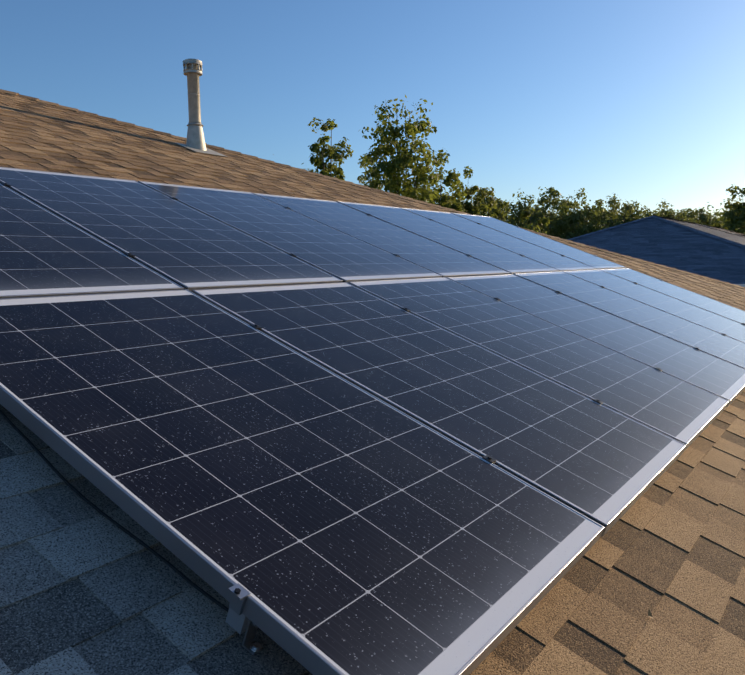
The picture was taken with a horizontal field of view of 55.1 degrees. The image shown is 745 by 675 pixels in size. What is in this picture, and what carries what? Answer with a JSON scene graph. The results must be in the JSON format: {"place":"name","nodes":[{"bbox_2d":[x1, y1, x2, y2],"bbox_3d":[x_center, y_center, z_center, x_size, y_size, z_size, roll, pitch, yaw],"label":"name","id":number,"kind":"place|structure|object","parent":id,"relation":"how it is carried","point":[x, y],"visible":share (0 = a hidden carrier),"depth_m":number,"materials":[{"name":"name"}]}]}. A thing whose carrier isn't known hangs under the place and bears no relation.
{"place":"outdoors","nodes":[
{"label":"outdoors","id":0,"kind":"place"},
{"bbox_2d":[0,0,744,221],"label":"sky","id":1,"kind":"structure","parent":0,"point":[641,101],"materials":[{"name":"blue"}]},
{"label":"ground","id":2,"kind":"structure","parent":0,"visible":0},
{"bbox_2d":[307,117,353,180],"bbox_3d":[-3.526,-10.161,61.168,4.136,17.263,4.480,3,7,35],"label":"tree","id":3,"kind":"object","parent":2,"relation":"on","point":[330,153],"visible":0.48,"depth_m":60.17,"materials":[{"name":"green plant"}]},
{"bbox_2d":[357,154,392,190],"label":"tree","id":4,"kind":"object","parent":2,"relation":"on","point":[360,178],"visible":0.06,"depth_m":68.79,"materials":[{"name":"green plant"}]},
{"bbox_2d":[358,95,449,203],"bbox_3d":[2.125,-9.662,54.310,6.928,17.417,6.671,3,7,35],"label":"tree","id":5,"kind":"object","parent":2,"relation":"on","point":[402,162],"visible":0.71,"depth_m":52.78,"materials":[{"name":"green plant"}]},
{"bbox_2d":[420,153,467,211],"bbox_3d":[5.902,-9.387,65.139,5.430,14.508,5.347,3,7,35],"label":"tree","id":6,"kind":"object","parent":2,"relation":"on","point":[441,199],"visible":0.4,"depth_m":64.24,"materials":[{"name":"green plant"}]},
{"bbox_2d":[448,166,487,215],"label":"tree","id":7,"kind":"object","parent":2,"relation":"on","point":[467,205],"visible":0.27,"depth_m":69.87,"materials":[{"name":"green plant"}]},
{"bbox_2d":[472,187,511,222],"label":"tree","id":8,"kind":"object","parent":2,"relation":"on","point":[489,201],"visible":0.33,"depth_m":82.15,"materials":[{"name":"green plant"}]},
{"bbox_2d":[486,198,514,225],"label":"tree","id":9,"kind":"object","parent":2,"relation":"on","point":[499,202],"visible":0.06,"depth_m":96.32,"materials":[{"name":"green plant"}]},
{"bbox_2d":[501,192,545,232],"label":"tree","id":10,"kind":"object","parent":2,"relation":"on","point":[521,208],"visible":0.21,"depth_m":100.94,"materials":[{"name":"green plant"}]},
{"bbox_2d":[520,205,550,231],"bbox_3d":[12.584,-6.113,57.960,4.395,9.277,4.821,3,7,35],"label":"tree","id":11,"kind":"object","parent":2,"relation":"on","point":[527,212],"visible":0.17,"depth_m":57.46,"materials":[{"name":"green plant"}]},
{"bbox_2d":[525,187,581,239],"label":"tree","id":12,"kind":"object","parent":2,"relation":"on","point":[556,224],"visible":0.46,"depth_m":103.94,"materials":[{"name":"green plant"}]},
{"bbox_2d":[544,196,584,236],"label":"tree","id":13,"kind":"object","parent":2,"relation":"on","point":[553,208],"visible":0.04,"depth_m":121.52,"materials":[{"name":"green plant"}]},
{"bbox_2d":[550,188,607,238],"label":"tree","id":14,"kind":"object","parent":2,"relation":"on","point":[587,227],"visible":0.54,"depth_m":105.00,"materials":[{"name":"green plant"}]},
{"bbox_2d":[590,194,634,229],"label":"tree","id":15,"kind":"object","parent":2,"relation":"on","point":[614,205],"visible":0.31,"depth_m":109.29,"materials":[{"name":"green plant"}]},
{"bbox_2d":[605,201,645,220],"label":"tree","id":16,"kind":"object","parent":2,"relation":"on","point":[624,208],"depth_m":124.86,"materials":[{"name":"green plant"}]},
{"bbox_2d":[620,200,665,222],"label":"tree","id":17,"kind":"object","parent":2,"relation":"on","point":[638,213],"visible":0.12,"depth_m":110.60,"materials":[{"name":"green plant"}]},
{"bbox_2d":[567,215,744,286],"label":"neighbouring roof","id":18,"kind":"structure","parent":2,"relation":"on","point":[702,250],"depth_m":19.43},
{"bbox_2d":[651,198,695,221],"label":"tree","id":19,"kind":"object","parent":2,"relation":"on","point":[670,213],"visible":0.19,"depth_m":112.75,"materials":[{"name":"green plant"}]},
{"bbox_2d":[675,208,699,222],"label":"tree","id":20,"kind":"object","parent":2,"relation":"on","point":[688,217],"visible":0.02,"depth_m":126.61,"materials":[{"name":"green plant"}]},
{"bbox_2d":[675,202,722,225],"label":"tree","id":21,"kind":"object","parent":2,"relation":"on","point":[705,219],"visible":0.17,"depth_m":111.83,"materials":[{"name":"green plant"}]},
{"bbox_2d":[712,209,726,223],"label":"tree","id":22,"kind":"object","parent":2,"relation":"on","point":[716,215],"visible":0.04,"depth_m":151.95,"materials":[{"name":"green plant"}]},
{"bbox_2d":[702,207,739,228],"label":"tree","id":23,"kind":"object","parent":2,"relation":"on","point":[713,220],"visible":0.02,"depth_m":113.94,"materials":[{"name":"green plant"}]},
{"bbox_2d":[704,225,743,234],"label":"grey neighbour house","id":24,"kind":"structure","parent":2,"relation":"on","point":[726,230],"depth_m":39.85,"materials":[{"name":"grey"}]},
{"bbox_2d":[712,184,744,234],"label":"tree","id":25,"kind":"object","parent":2,"relation":"on","point":[735,223],"visible":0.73,"depth_m":71.35,"materials":[{"name":"green plant"}]},
{"bbox_3d":[-6.843,0.491,6.619,21.636,7.167,29.167,3,7,35],"label":"house body","id":26,"kind":"object","parent":2,"relation":"on","visible":0},
{"bbox_2d":[0,92,744,674],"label":"roof shingles","id":27,"kind":"object","parent":26,"relation":"on","point":[86,588],"visible":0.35,"depth_m":1.70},
{"bbox_2d":[174,59,227,156],"bbox_3d":[-1.858,-2.449,7.618,0.366,1.004,0.440,3,7,35],"label":"roof vent pipe","id":28,"kind":"object","parent":27,"relation":"on","point":[192,72],"visible":0.94,"depth_m":7.60,"materials":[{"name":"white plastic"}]},
{"bbox_2d":[0,182,744,654],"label":"array racking","id":29,"kind":"object","parent":27,"relation":"on","point":[238,620],"visible":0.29,"depth_m":1.65,"materials":[{"name":"silver metal"}]},
{"bbox_2d":[0,183,183,298],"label":"solar panel","id":30,"kind":"object","parent":29,"relation":"attached to","point":[44,252],"visible":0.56,"depth_m":2.72,"materials":[{"name":"blue glass"}]},
{"bbox_2d":[0,167,342,290],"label":"solar panel","id":31,"kind":"object","parent":29,"relation":"attached to","point":[189,248],"visible":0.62,"depth_m":3.51,"materials":[{"name":"blue glass"}]},
{"bbox_2d":[138,181,441,282],"bbox_3d":[-0.524,-0.666,4.461,1.732,0.041,0.999,27,20,30],"label":"solar panel","id":32,"kind":"object","parent":29,"relation":"attached to","point":[347,258],"visible":0.69,"depth_m":4.37,"materials":[{"name":"blue glass"}]},
{"bbox_2d":[0,289,604,674],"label":"solar panel","id":33,"kind":"object","parent":29,"relation":"attached to","point":[331,522],"visible":0.96,"depth_m":1.68,"materials":[{"name":"black glass"}]},
{"bbox_2d":[254,193,509,277],"bbox_3d":[0.057,-0.760,5.294,1.732,0.040,0.999,27,20,30],"label":"solar panel","id":34,"kind":"object","parent":29,"relation":"attached to","point":[437,258],"visible":0.67,"depth_m":5.21,"materials":[{"name":"blue glass"}]},
{"bbox_2d":[192,282,685,536],"bbox_3d":[0.246,0.132,2.764,1.732,0.040,0.999,27,20,30],"label":"solar panel","id":35,"kind":"object","parent":29,"relation":"attached to","point":[604,465],"visible":0.79,"depth_m":2.61,"materials":[{"name":"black glass"}]},
{"bbox_2d":[337,201,558,273],"bbox_3d":[0.640,-0.857,6.125,1.732,0.040,0.999,27,20,30],"label":"solar panel","id":36,"kind":"object","parent":29,"relation":"attached to","point":[511,262],"visible":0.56,"depth_m":6.05,"materials":[{"name":"blue glass"}]},
{"bbox_2d":[402,208,596,270],"bbox_3d":[1.224,-0.951,6.957,1.732,0.041,0.999,27,20,30],"label":"solar panel","id":37,"kind":"object","parent":29,"relation":"attached to","point":[516,245],"visible":0.67,"depth_m":6.90,"materials":[{"name":"blue glass"}]},
{"bbox_2d":[349,277,728,451],"bbox_3d":[0.827,0.035,3.597,1.732,0.042,0.999,27,20,30],"label":"solar panel","id":38,"kind":"object","parent":29,"relation":"attached to","point":[682,411],"visible":0.73,"depth_m":3.48,"materials":[{"name":"blue glass"}]},
{"bbox_2d":[452,213,625,268],"bbox_3d":[1.805,-1.048,7.790,1.732,0.041,0.999,27,20,30],"label":"solar panel","id":39,"kind":"object","parent":29,"relation":"attached to","point":[586,258],"visible":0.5,"depth_m":7.74,"materials":[{"name":"blue glass"}]},
{"bbox_2d":[447,274,744,406],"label":"solar panel","id":40,"kind":"object","parent":29,"relation":"attached to","point":[724,379],"visible":0.83,"depth_m":4.34,"materials":[{"name":"blue glass"}]},
{"bbox_2d":[514,271,744,368],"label":"solar panel","id":41,"kind":"object","parent":29,"relation":"attached to","point":[701,338],"visible":0.77,"depth_m":5.22,"materials":[{"name":"blue glass"}]},
{"bbox_2d":[563,269,744,342],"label":"solar panel","id":42,"kind":"object","parent":29,"relation":"attached to","point":[682,309],"visible":0.65,"depth_m":6.10,"materials":[{"name":"blue glass"}]},
{"bbox_2d":[600,268,744,322],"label":"solar panel","id":43,"kind":"object","parent":29,"relation":"attached to","point":[693,298],"visible":0.69,"depth_m":6.98,"materials":[{"name":"blue glass"}]},
{"bbox_2d":[0,89,744,288],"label":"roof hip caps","id":44,"kind":"object","parent":26,"relation":"on","point":[286,166],"visible":0.5,"depth_m":8.64,"materials":[{"name":"brown"}]}
]}

